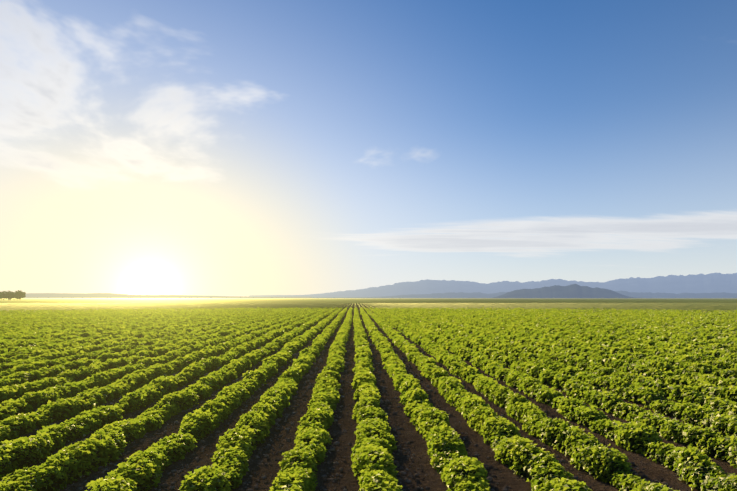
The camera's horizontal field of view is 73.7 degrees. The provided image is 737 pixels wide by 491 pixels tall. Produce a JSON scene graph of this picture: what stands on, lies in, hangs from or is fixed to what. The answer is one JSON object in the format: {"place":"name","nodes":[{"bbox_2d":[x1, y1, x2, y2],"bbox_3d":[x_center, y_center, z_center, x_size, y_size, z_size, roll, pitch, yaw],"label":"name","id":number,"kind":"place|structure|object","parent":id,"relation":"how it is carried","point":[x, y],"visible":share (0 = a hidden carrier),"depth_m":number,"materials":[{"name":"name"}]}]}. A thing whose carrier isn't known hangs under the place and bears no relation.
{"place":"outdoors","nodes":[
{"label":"outdoors","id":0,"kind":"place"},
{"bbox_2d":[24,293,311,297],"bbox_3d":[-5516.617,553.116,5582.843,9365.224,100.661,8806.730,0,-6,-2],"label":"hills","id":1,"kind":"structure","parent":0,"point":[68,295],"depth_m":7335.29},
{"bbox_2d":[0,298,736,490],"bbox_3d":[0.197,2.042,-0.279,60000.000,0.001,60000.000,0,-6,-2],"label":"ground","id":2,"kind":"structure","parent":0,"point":[652,470],"depth_m":7.62,"materials":[{"name":"brown soil"}]},
{"bbox_2d":[0,307,736,490],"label":"crop leaves","id":3,"kind":"object","parent":2,"relation":"on","point":[153,327],"visible":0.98,"depth_m":10.50,"materials":[{"name":"green plant"}]},
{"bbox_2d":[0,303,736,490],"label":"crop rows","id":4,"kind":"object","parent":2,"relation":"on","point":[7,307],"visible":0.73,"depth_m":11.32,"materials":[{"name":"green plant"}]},
{"bbox_2d":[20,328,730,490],"bbox_3d":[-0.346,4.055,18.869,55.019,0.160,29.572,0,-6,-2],"label":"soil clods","id":5,"kind":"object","parent":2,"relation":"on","point":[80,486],"visible":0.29,"depth_m":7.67,"materials":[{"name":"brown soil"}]},
{"bbox_2d":[0,0,736,296],"label":"sky","id":6,"kind":"structure","parent":0,"point":[243,148],"materials":[{"name":"blue"}]},
{"bbox_2d":[249,273,736,296],"bbox_3d":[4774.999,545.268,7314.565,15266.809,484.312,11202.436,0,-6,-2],"label":"mountain range","id":7,"kind":"structure","parent":0,"point":[709,283],"depth_m":9395.63,"materials":[{"name":"stone"}]},
{"bbox_2d":[312,291,736,297],"bbox_3d":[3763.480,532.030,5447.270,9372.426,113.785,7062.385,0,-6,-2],"label":"mountain foothills","id":8,"kind":"structure","parent":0,"point":[625,293],"depth_m":6943.23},
{"bbox_2d":[493,284,633,297],"bbox_3d":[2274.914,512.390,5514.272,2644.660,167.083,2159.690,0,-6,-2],"label":"hill","id":9,"kind":"structure","parent":0,"point":[570,291],"depth_m":5129.87,"materials":[{"name":"stone"}]}
]}

